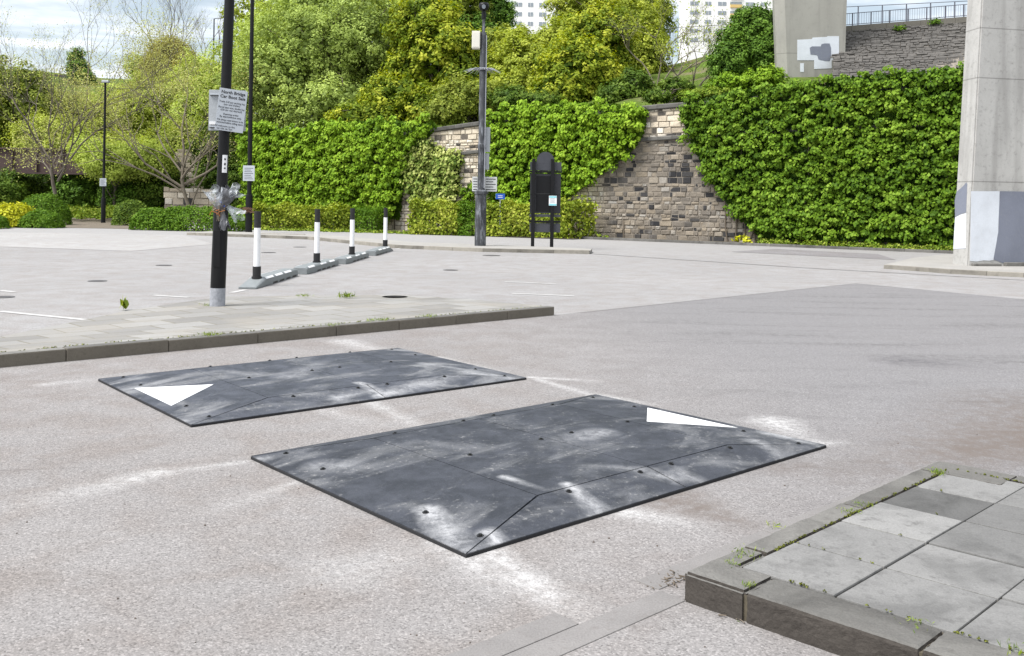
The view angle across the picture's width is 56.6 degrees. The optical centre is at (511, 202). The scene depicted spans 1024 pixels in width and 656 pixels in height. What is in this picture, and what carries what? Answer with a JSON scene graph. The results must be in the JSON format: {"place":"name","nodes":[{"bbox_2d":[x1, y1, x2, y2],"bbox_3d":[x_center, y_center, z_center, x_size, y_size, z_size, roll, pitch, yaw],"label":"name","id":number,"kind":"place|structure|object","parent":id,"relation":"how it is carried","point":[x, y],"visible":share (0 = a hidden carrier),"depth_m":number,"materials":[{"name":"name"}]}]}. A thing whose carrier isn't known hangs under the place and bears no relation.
{"place":"outdoors","nodes":[
{"label":"outdoors","id":0,"kind":"place"},
{"bbox_2d":[1,69,167,211],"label":"hill","id":1,"kind":"structure","parent":0,"point":[99,81],"depth_m":127.40,"materials":[{"name":"green plant"}]},
{"bbox_2d":[0,52,60,147],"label":"scrub bush","id":2,"kind":"object","parent":1,"relation":"on","point":[33,90],"visible":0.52,"depth_m":82.93,"materials":[{"name":"green plant"}]},
{"bbox_2d":[0,85,80,143],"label":"scrub bush","id":3,"kind":"object","parent":1,"relation":"on","point":[64,100],"visible":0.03,"depth_m":90.88,"materials":[{"name":"green plant"}]},
{"bbox_2d":[0,147,91,174],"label":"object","id":4,"kind":"object","parent":1,"relation":"on","point":[40,168],"visible":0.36,"depth_m":61.94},
{"bbox_2d":[1,107,98,147],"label":"scrub bush","id":5,"kind":"object","parent":1,"relation":"on","point":[17,134],"visible":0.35,"depth_m":78.70,"materials":[{"name":"green plant"}]},
{"bbox_2d":[62,45,98,84],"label":"conical tree","id":6,"kind":"object","parent":1,"relation":"on","point":[82,61],"visible":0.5,"depth_m":127.39,"materials":[{"name":"green plant"}]},
{"bbox_2d":[58,93,143,143],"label":"scrub bush","id":7,"kind":"object","parent":1,"relation":"on","point":[101,121],"visible":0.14,"depth_m":89.71,"materials":[{"name":"green plant"}]},
{"bbox_2d":[67,127,147,147],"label":"scrub bush","id":8,"kind":"object","parent":1,"relation":"on","point":[112,138],"visible":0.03,"depth_m":70.89,"materials":[{"name":"green plant"}]},
{"bbox_2d":[122,52,159,90],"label":"scrub bush","id":9,"kind":"object","parent":1,"relation":"on","point":[131,70],"visible":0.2,"depth_m":107.07,"materials":[{"name":"green plant"}]},
{"bbox_2d":[101,59,197,136],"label":"scrub bush","id":10,"kind":"object","parent":1,"relation":"on","point":[148,120],"visible":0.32,"depth_m":85.91,"materials":[{"name":"green plant"}]},
{"bbox_2d":[138,34,204,80],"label":"russet tree","id":11,"kind":"object","parent":1,"relation":"on","point":[169,52],"visible":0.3,"depth_m":96.88,"materials":[{"name":"green plant"}]},
{"bbox_2d":[121,0,246,66],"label":"bare tree","id":12,"kind":"object","parent":1,"relation":"on","point":[183,18],"visible":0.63,"depth_m":104.31,"materials":[{"name":"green plant"}]},
{"bbox_2d":[160,46,235,137],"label":"scrub bush","id":13,"kind":"object","parent":1,"relation":"on","point":[192,103],"visible":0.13,"depth_m":76.36,"materials":[{"name":"green plant"}]},
{"bbox_2d":[186,0,307,149],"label":"sloping tree","id":14,"kind":"object","parent":1,"relation":"on","point":[202,100],"visible":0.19,"depth_m":63.53,"materials":[{"name":"green plant"}]},
{"bbox_2d":[214,0,386,112],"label":"backing tree","id":15,"kind":"object","parent":1,"relation":"on","point":[237,10],"depth_m":70.46,"materials":[{"name":"green plant"}]},
{"bbox_2d":[63,216,134,228],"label":"path","id":16,"kind":"structure","parent":0,"point":[87,223],"depth_m":48.54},
{"bbox_2d":[61,204,117,219],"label":"ground cover","id":17,"kind":"object","parent":16,"relation":"on","point":[86,212],"visible":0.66,"depth_m":54.21,"materials":[{"name":"green plant"}]},
{"bbox_2d":[100,80,109,222],"bbox_3d":[-22.116,-2.680,51.619,0.400,7.864,0.260,1,0,0],"label":"lamp post","id":18,"kind":"object","parent":16,"relation":"on","point":[103,198],"visible":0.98,"depth_m":51.56,"materials":[{"name":"metal"}]},
{"bbox_2d":[0,232,211,250],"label":"concrete apron","id":19,"kind":"object","parent":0,"point":[123,242],"visible":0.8,"depth_m":31.22,"materials":[{"name":"concrete"}]},
{"bbox_2d":[0,295,539,351],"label":"pavement","id":20,"kind":"structure","parent":0,"point":[233,315],"depth_m":11.71,"materials":[{"name":"concrete"}]},
{"bbox_2d":[209,0,234,306],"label":"sign pole","id":21,"kind":"object","parent":20,"relation":"on","point":[218,270],"visible":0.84,"depth_m":12.91,"materials":[{"name":"metal"}]},
{"bbox_2d":[213,230,219,266],"bbox_3d":[-3.996,0.627,12.872,0.090,0.500,0.011,1,0,0],"label":"door","id":22,"kind":"structure","parent":21,"relation":"in","point":[216,248],"depth_m":12.87,"materials":[{"name":"black paint"}]},
{"bbox_2d":[209,185,240,230],"bbox_3d":[-3.866,0.064,12.837,0.553,0.670,0.434,1,0,0],"label":"flower bouquet","id":23,"kind":"object","parent":21,"relation":"attached to","point":[226,197],"visible":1,"depth_m":12.82,"materials":[{"name":"clear plant"}]},
{"bbox_2d":[208,87,247,132],"bbox_3d":[-3.879,-1.241,12.991,0.481,0.605,0.334,1,0,-22],"label":"car boot sign","id":24,"kind":"object","parent":21,"relation":"attached to","point":[227,109],"visible":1,"depth_m":12.87,"materials":[{"name":"white plastic"}]},
{"bbox_2d":[194,231,591,253],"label":"pavement","id":25,"kind":"structure","parent":0,"point":[427,244],"depth_m":30.98,"materials":[{"name":"concrete"}]},
{"bbox_2d":[465,2,499,245],"bbox_3d":[-0.979,-2.435,30.226,1.190,7.839,1.236,1,0,0],"label":"camera pole","id":26,"kind":"object","parent":25,"relation":"on","point":[482,184],"visible":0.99,"depth_m":30.15,"materials":[{"name":"metal"}]},
{"bbox_2d":[529,152,561,246],"bbox_3d":[1.064,-0.047,30.389,1.053,3.127,0.182,1,0,0],"label":"notice board","id":27,"kind":"object","parent":25,"relation":"on","point":[545,193],"visible":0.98,"depth_m":30.41,"materials":[{"name":"black paint"}]},
{"bbox_2d":[265,225,580,238],"bbox_3d":[-5.979,1.376,44.894,20.500,0.001,4.600,1,0,34],"label":"soil bed","id":28,"kind":"object","parent":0,"point":[504,236],"visible":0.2,"depth_m":40.73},
{"bbox_2d":[252,200,350,229],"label":"hedge","id":29,"kind":"object","parent":28,"relation":"on","point":[301,214],"visible":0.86,"depth_m":45.21,"materials":[{"name":"green plant"}]},
{"bbox_2d":[349,203,390,230],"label":"hedge","id":30,"kind":"object","parent":28,"relation":"on","point":[364,213],"visible":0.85,"depth_m":45.33,"materials":[{"name":"green plant"}]},
{"bbox_2d":[252,227,584,236],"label":"ground cover","id":31,"kind":"object","parent":28,"relation":"on","point":[340,230],"visible":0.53,"depth_m":43.64,"materials":[{"name":"green plant"}]},
{"bbox_2d":[405,195,470,235],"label":"hedge","id":32,"kind":"object","parent":28,"relation":"on","point":[420,212],"visible":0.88,"depth_m":41.89,"materials":[{"name":"green plant"}]},
{"bbox_2d":[455,199,474,235],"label":"hedge","id":33,"kind":"object","parent":28,"relation":"on","point":[468,227],"visible":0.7,"depth_m":41.36,"materials":[{"name":"green plant"}]},
{"bbox_2d":[472,198,571,238],"bbox_3d":[0.478,0.677,41.108,4.340,1.780,1.860,1,0,20],"label":"hedge","id":34,"kind":"object","parent":28,"relation":"on","point":[519,211],"visible":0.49,"depth_m":40.73,"materials":[{"name":"green plant"}]},
{"bbox_2d":[553,192,600,238],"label":"shrub","id":35,"kind":"object","parent":28,"relation":"on","point":[574,212],"visible":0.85,"depth_m":39.92,"materials":[{"name":"green plant"}]},
{"bbox_2d":[0,0,967,125],"label":"sky","id":36,"kind":"structure","parent":0,"point":[35,13],"materials":[{"name":"white"}]},
{"bbox_2d":[0,283,1023,655],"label":"road","id":37,"kind":"structure","parent":0,"point":[108,495],"depth_m":5.15,"materials":[{"name":"asphalt"}]},
{"bbox_2d":[98,348,526,427],"bbox_3d":[-1.609,1.432,7.850,2.880,0.085,1.960,1,0,-40],"label":"speed cushion","id":38,"kind":"object","parent":37,"relation":"on","point":[202,396],"visible":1,"depth_m":7.43,"materials":[{"name":"rubber"}]},
{"bbox_2d":[251,394,825,557],"bbox_3d":[0.229,1.461,5.678,2.880,0.085,1.960,1,0,-42],"label":"speed cushion","id":39,"kind":"object","parent":37,"relation":"on","point":[467,487],"visible":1,"depth_m":5.22,"materials":[{"name":"rubber"}]},
{"bbox_2d":[446,463,932,655],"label":"drainage channel","id":40,"kind":"object","parent":37,"relation":"on","point":[559,642],"visible":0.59,"depth_m":3.38,"materials":[{"name":"concrete"}]},
{"bbox_2d":[685,461,1023,655],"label":"kerb","id":41,"kind":"structure","parent":37,"relation":"on","point":[830,624],"depth_m":3.37,"materials":[{"name":"concrete"}]},
{"bbox_2d":[0,217,1023,347],"bbox_3d":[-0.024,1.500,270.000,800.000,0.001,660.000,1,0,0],"label":"car park","id":42,"kind":"structure","parent":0,"point":[48,281],"depth_m":19.77,"materials":[{"name":"asphalt"}]},
{"bbox_2d":[0,167,34,204],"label":"understorey bush","id":43,"kind":"object","parent":42,"relation":"on","point":[12,190],"visible":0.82,"depth_m":60.52,"materials":[{"name":"green plant"}]},
{"bbox_2d":[0,201,35,227],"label":"golden shrub","id":44,"kind":"object","parent":42,"relation":"on","point":[12,213],"visible":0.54,"depth_m":42.93,"materials":[{"name":"yellow plant"}]},
{"bbox_2d":[16,209,65,227],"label":"clipped shrub","id":45,"kind":"object","parent":42,"relation":"on","point":[45,219],"visible":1,"depth_m":42.70,"materials":[{"name":"green plant"}]},
{"bbox_2d":[18,174,63,207],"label":"understorey bush","id":46,"kind":"object","parent":42,"relation":"on","point":[40,181],"visible":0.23,"depth_m":64.29,"materials":[{"name":"green plant"}]},
{"bbox_2d":[20,192,73,224],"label":"clipped shrub","id":47,"kind":"object","parent":42,"relation":"on","point":[45,202],"visible":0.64,"depth_m":47.12,"materials":[{"name":"green plant"}]},
{"bbox_2d":[43,174,101,211],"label":"understorey bush","id":48,"kind":"object","parent":42,"relation":"on","point":[74,190],"visible":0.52,"depth_m":62.30,"materials":[{"name":"green plant"}]},
{"bbox_2d":[0,0,218,195],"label":"budding tree","id":49,"kind":"object","parent":42,"relation":"on","point":[52,165],"visible":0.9,"depth_m":54.98,"materials":[{"name":"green plant"}]},
{"bbox_2d":[65,129,180,204],"bbox_3d":[-24.477,-1.593,58.996,7.691,6.045,5.120,1,0,0],"label":"scrub bush","id":50,"kind":"object","parent":42,"relation":"on","point":[114,171],"visible":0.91,"depth_m":57.96,"materials":[{"name":"green plant"}]},
{"bbox_2d":[93,178,155,213],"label":"understorey bush","id":51,"kind":"object","parent":42,"relation":"on","point":[122,193],"visible":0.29,"depth_m":59.11,"materials":[{"name":"green plant"}]},
{"bbox_2d":[110,199,151,225],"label":"clipped shrub","id":52,"kind":"object","parent":42,"relation":"on","point":[132,207],"visible":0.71,"depth_m":47.95,"materials":[{"name":"green plant"}]},
{"bbox_2d":[0,5,274,222],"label":"budding tree","id":53,"kind":"object","parent":42,"relation":"on","point":[182,164],"visible":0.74,"depth_m":55.39,"materials":[{"name":"green plant"}]},
{"bbox_2d":[128,206,184,230],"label":"clipped shrub","id":54,"kind":"object","parent":42,"relation":"on","point":[139,220],"visible":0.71,"depth_m":42.16,"materials":[{"name":"green plant"}]},
{"bbox_2d":[128,154,192,213],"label":"understorey bush","id":55,"kind":"object","parent":42,"relation":"on","point":[151,194],"visible":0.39,"depth_m":59.18,"materials":[{"name":"green plant"}]},
{"bbox_2d":[136,116,204,163],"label":"scrub bush","id":56,"kind":"object","parent":42,"relation":"on","point":[169,136],"visible":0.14,"depth_m":66.87,"materials":[{"name":"green plant"}]},
{"bbox_2d":[163,187,215,221],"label":"stone wall","id":57,"kind":"structure","parent":42,"relation":"on","point":[173,197],"depth_m":56.47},
{"bbox_2d":[174,149,204,188],"bbox_3d":[-19.898,-0.859,61.009,2.922,5.094,2.608,1,0,0],"label":"bridge abutment","id":58,"kind":"object","parent":42,"relation":"on","point":[187,166],"visible":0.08,"depth_m":59.97,"materials":[{"name":"stone"}]},
{"bbox_2d":[148,203,244,231],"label":"clipped shrub","id":59,"kind":"object","parent":42,"relation":"on","point":[238,222],"visible":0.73,"depth_m":41.97,"materials":[{"name":"green plant"}]},
{"bbox_2d":[184,119,253,210],"bbox_3d":[-17.663,-2.255,58.314,4.896,7.574,6.128,1,0,-16],"label":"understorey bush","id":60,"kind":"object","parent":42,"relation":"on","point":[234,180],"visible":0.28,"depth_m":57.33,"materials":[{"name":"green plant"}]},
{"bbox_2d":[243,0,254,231],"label":"lamp post","id":61,"kind":"object","parent":42,"relation":"on","point":[249,173],"visible":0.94,"depth_m":40.84,"materials":[{"name":"metal"}]},
{"bbox_2d":[239,211,297,288],"bbox_3d":[-4.333,0.795,17.102,0.308,1.280,2.880,1,0,1],"label":"lane divider","id":62,"kind":"object","parent":42,"relation":"on","point":[257,279],"visible":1,"depth_m":16.17,"materials":[{"name":"grey plastic"}]},
{"bbox_2d":[0,306,553,367],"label":"kerb","id":63,"kind":"structure","parent":42,"relation":"on","point":[70,353],"depth_m":9.71,"materials":[{"name":"concrete"}]},
{"bbox_2d":[1,305,540,351],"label":"moss","id":64,"kind":"object","parent":63,"relation":"on","point":[236,331],"visible":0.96,"depth_m":9.70,"materials":[{"name":"green plant"}]},
{"bbox_2d":[294,209,338,274],"bbox_3d":[-4.153,0.791,20.304,0.308,1.293,2.880,1,0,2],"label":"lane divider","id":65,"kind":"object","parent":42,"relation":"on","point":[316,264],"visible":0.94,"depth_m":20.21,"materials":[{"name":"grey plastic"}]},
{"bbox_2d":[334,208,368,263],"bbox_3d":[-3.935,0.795,23.464,0.308,1.293,2.880,1,0,2],"label":"lane divider","id":66,"kind":"object","parent":42,"relation":"on","point":[352,255],"visible":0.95,"depth_m":23.37,"materials":[{"name":"white plastic"}]},
{"bbox_2d":[365,208,392,255],"bbox_3d":[-3.740,0.804,26.965,0.308,1.280,2.880,1,0,2],"label":"lane divider","id":67,"kind":"object","parent":42,"relation":"on","point":[383,249],"visible":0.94,"depth_m":27.72,"materials":[{"name":"white plastic"}]},
{"bbox_2d":[187,232,589,253],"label":"kerb","id":68,"kind":"structure","parent":42,"relation":"on","point":[559,251],"depth_m":29.33,"materials":[{"name":"concrete"}]},
{"bbox_2d":[271,83,962,248],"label":"retaining wall","id":69,"kind":"structure","parent":42,"relation":"on","point":[655,188],"depth_m":39.54,"materials":[{"name":"stone"}]},
{"bbox_2d":[234,111,437,229],"bbox_3d":[-9.740,-1.647,49.565,14.146,5.974,1.273,1,0,35],"label":"ivy","id":70,"kind":"object","parent":69,"relation":"attached to","point":[358,176],"visible":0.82,"depth_m":49.22,"materials":[{"name":"green plant"}]},
{"bbox_2d":[398,136,464,227],"bbox_3d":[-4.045,-0.913,45.892,3.975,4.652,0.917,1,0,35],"label":"ivy","id":71,"kind":"object","parent":69,"relation":"attached to","point":[436,173],"visible":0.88,"depth_m":45.73,"materials":[{"name":"green plant"}]},
{"bbox_2d":[458,180,474,231],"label":"ivy","id":72,"kind":"object","parent":69,"relation":"attached to","point":[466,196],"visible":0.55,"depth_m":44.82,"materials":[{"name":"green plant"}]},
{"bbox_2d":[477,96,648,237],"bbox_3d":[2.018,-1.567,41.681,8.500,6.155,1.104,1,0,34],"label":"ivy","id":73,"kind":"object","parent":69,"relation":"attached to","point":[582,149],"visible":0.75,"depth_m":41.52,"materials":[{"name":"green plant"}]},
{"bbox_2d":[676,61,963,249],"bbox_3d":[12.825,-1.613,34.378,15.096,6.628,0.916,1,0,34],"label":"ivy","id":74,"kind":"object","parent":69,"relation":"attached to","point":[858,201],"visible":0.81,"depth_m":34.93,"materials":[{"name":"green plant"}]},
{"bbox_2d":[576,236,952,253],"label":"kerb","id":75,"kind":"structure","parent":42,"relation":"on","point":[790,245],"depth_m":35.29,"materials":[{"name":"concrete"}]},
{"bbox_2d":[735,249,894,259],"bbox_3d":[10.181,1.654,30.479,5.171,0.001,3.379,1,0,39],"label":"road patch","id":76,"kind":"object","parent":42,"relation":"on","point":[822,253],"visible":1,"depth_m":30.50,"materials":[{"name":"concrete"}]},
{"bbox_2d":[884,265,1023,277],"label":"kerb","id":77,"kind":"structure","parent":42,"relation":"on","point":[963,272],"depth_m":21.97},
{"bbox_2d":[419,54,825,126],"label":"hillside","id":78,"kind":"structure","parent":0,"point":[701,76],"depth_m":52.36,"materials":[{"name":"green plant"}]},
{"bbox_2d":[212,0,409,133],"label":"broad tree","id":79,"kind":"object","parent":78,"relation":"on","point":[335,37],"visible":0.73,"depth_m":57.23,"materials":[{"name":"green plant"}]},
{"bbox_2d":[323,70,448,128],"bbox_3d":[-6.653,-5.379,53.641,7.735,4.398,5.072,1,0,0],"label":"olive tree","id":80,"kind":"object","parent":78,"relation":"on","point":[403,98],"visible":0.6,"depth_m":52.48,"materials":[{"name":"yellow plant"}]},
{"bbox_2d":[358,0,494,43],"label":"tall tree","id":81,"kind":"object","parent":78,"relation":"on","point":[468,8],"visible":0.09,"depth_m":69.62,"materials":[{"name":"green plant"}]},
{"bbox_2d":[376,0,488,91],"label":"yellow tree","id":82,"kind":"object","parent":78,"relation":"on","point":[432,37],"visible":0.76,"depth_m":55.30,"materials":[{"name":"green plant"}]},
{"bbox_2d":[415,70,502,126],"bbox_3d":[-2.394,-5.171,48.577,3.913,3.330,4.641,1,0,36],"label":"bush","id":83,"kind":"object","parent":78,"relation":"on","point":[451,103],"visible":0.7,"depth_m":47.81,"materials":[{"name":"green plant"}]},
{"bbox_2d":[457,0,523,44],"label":"tall tree","id":84,"kind":"object","parent":78,"relation":"on","point":[504,10],"visible":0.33,"depth_m":70.96,"materials":[{"name":"green plant"}]},
{"bbox_2d":[486,82,561,109],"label":"bush","id":85,"kind":"object","parent":78,"relation":"on","point":[512,95],"visible":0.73,"depth_m":46.26,"materials":[{"name":"green plant"}]},
{"bbox_2d":[487,10,579,90],"bbox_3d":[1.242,-7.725,54.032,6.944,7.148,7.992,1,0,0],"label":"lime tree","id":86,"kind":"object","parent":78,"relation":"on","point":[516,48],"visible":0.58,"depth_m":53.37,"materials":[{"name":"green plant"}]},
{"bbox_2d":[512,0,557,36],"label":"tower block","id":87,"kind":"structure","parent":78,"relation":"on","point":[531,13],"depth_m":260.00,"materials":[{"name":"concrete"}]},
{"bbox_2d":[471,8,668,80],"bbox_3d":[3.291,-10.433,65.775,15.521,8.904,7.933,1,0,-18],"label":"backing tree","id":88,"kind":"object","parent":78,"relation":"on","point":[490,35],"visible":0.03,"depth_m":62.63,"materials":[{"name":"green plant"}]},
{"bbox_2d":[525,0,646,102],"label":"yellow tree","id":89,"kind":"object","parent":78,"relation":"on","point":[587,61],"visible":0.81,"depth_m":50.20,"materials":[{"name":"green plant"}]},
{"bbox_2d":[539,0,674,73],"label":"olive tree","id":90,"kind":"object","parent":78,"relation":"on","point":[643,48],"visible":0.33,"depth_m":58.62,"materials":[{"name":"green plant"}]},
{"bbox_2d":[592,64,656,103],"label":"bush","id":91,"kind":"object","parent":78,"relation":"on","point":[632,83],"visible":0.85,"depth_m":45.55,"materials":[{"name":"green plant"}]},
{"bbox_2d":[643,0,679,44],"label":"tall tree","id":92,"kind":"object","parent":78,"relation":"on","point":[669,15],"visible":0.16,"depth_m":73.17,"materials":[{"name":"green plant"}]},
{"bbox_2d":[601,0,731,83],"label":"bare tree","id":93,"kind":"object","parent":78,"relation":"on","point":[680,41],"visible":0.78,"depth_m":50.68,"materials":[{"name":"green plant"}]},
{"bbox_2d":[641,75,697,104],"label":"bush","id":94,"kind":"object","parent":78,"relation":"on","point":[667,91],"visible":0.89,"depth_m":42.39,"materials":[{"name":"green plant"}]},
{"bbox_2d":[649,27,723,85],"bbox_3d":[9.109,-7.306,47.727,4.737,3.162,2.671,1,0,0],"label":"bare tree","id":95,"kind":"object","parent":78,"relation":"on","point":[678,47],"visible":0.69,"depth_m":47.75,"materials":[{"name":"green plant"}]},
{"bbox_2d":[677,85,730,100],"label":"bush","id":96,"kind":"object","parent":78,"relation":"on","point":[705,93],"visible":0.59,"depth_m":39.45,"materials":[{"name":"green plant"}]},
{"bbox_2d":[679,0,772,62],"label":"tower block","id":97,"kind":"structure","parent":78,"relation":"on","point":[724,5],"depth_m":290.00,"materials":[{"name":"concrete"}]},
{"bbox_2d":[703,1,774,80],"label":"dark tree","id":98,"kind":"object","parent":78,"relation":"on","point":[746,39],"visible":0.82,"depth_m":45.73,"materials":[{"name":"green plant"}]},
{"bbox_2d":[702,63,789,92],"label":"bush","id":99,"kind":"object","parent":78,"relation":"on","point":[773,76],"visible":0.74,"depth_m":40.11,"materials":[{"name":"green plant"}]},
{"bbox_2d":[772,0,846,77],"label":"bridge pier","id":100,"kind":"structure","parent":78,"relation":"on","point":[809,38],"depth_m":44.00,"materials":[{"name":"grey concrete"}]},
{"bbox_2d":[830,17,966,84],"bbox_3d":[20.269,-6.253,43.434,14.166,6.462,9.132,1,0,0],"label":"stone revetment","id":101,"kind":"object","parent":78,"relation":"on","point":[914,45],"visible":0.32,"depth_m":44.20,"materials":[{"name":"stone"}]},
{"bbox_2d":[846,4,966,24],"bbox_3d":[21.691,-9.276,46.600,11.857,1.903,0.044,1,0,0],"label":"railing","id":102,"kind":"object","parent":101,"relation":"on","point":[963,15],"visible":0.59,"depth_m":46.59,"materials":[{"name":"metal"}]},
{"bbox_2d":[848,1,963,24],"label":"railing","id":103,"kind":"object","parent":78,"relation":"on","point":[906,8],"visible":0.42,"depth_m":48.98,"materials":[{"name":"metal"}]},
{"bbox_2d":[573,236,951,250],"bbox_3d":[12.911,1.633,33.986,25.000,0.001,1.250,1,0,34],"label":"soil bed","id":104,"kind":"object","parent":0,"point":[687,240],"depth_m":38.39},
{"bbox_2d":[755,237,952,250],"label":"ground cover","id":105,"kind":"object","parent":104,"relation":"on","point":[870,245],"visible":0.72,"depth_m":34.17,"materials":[{"name":"green plant"}]},
{"bbox_2d":[743,474,1023,654],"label":"pavement","id":106,"kind":"structure","parent":0,"point":[956,563],"depth_m":3.76,"materials":[{"name":"concrete"}]},
{"bbox_2d":[774,468,1023,652],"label":"moss","id":107,"kind":"object","parent":106,"relation":"on","point":[905,488],"visible":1,"depth_m":4.01,"materials":[{"name":"green plant"}]},
{"bbox_2d":[885,254,1023,272],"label":"pavement","id":108,"kind":"structure","parent":0,"point":[944,261],"depth_m":23.83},
{"bbox_2d":[953,0,1023,265],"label":"bridge pier","id":109,"kind":"structure","parent":108,"relation":"on","point":[989,216],"depth_m":23.91,"materials":[{"name":"concrete"}]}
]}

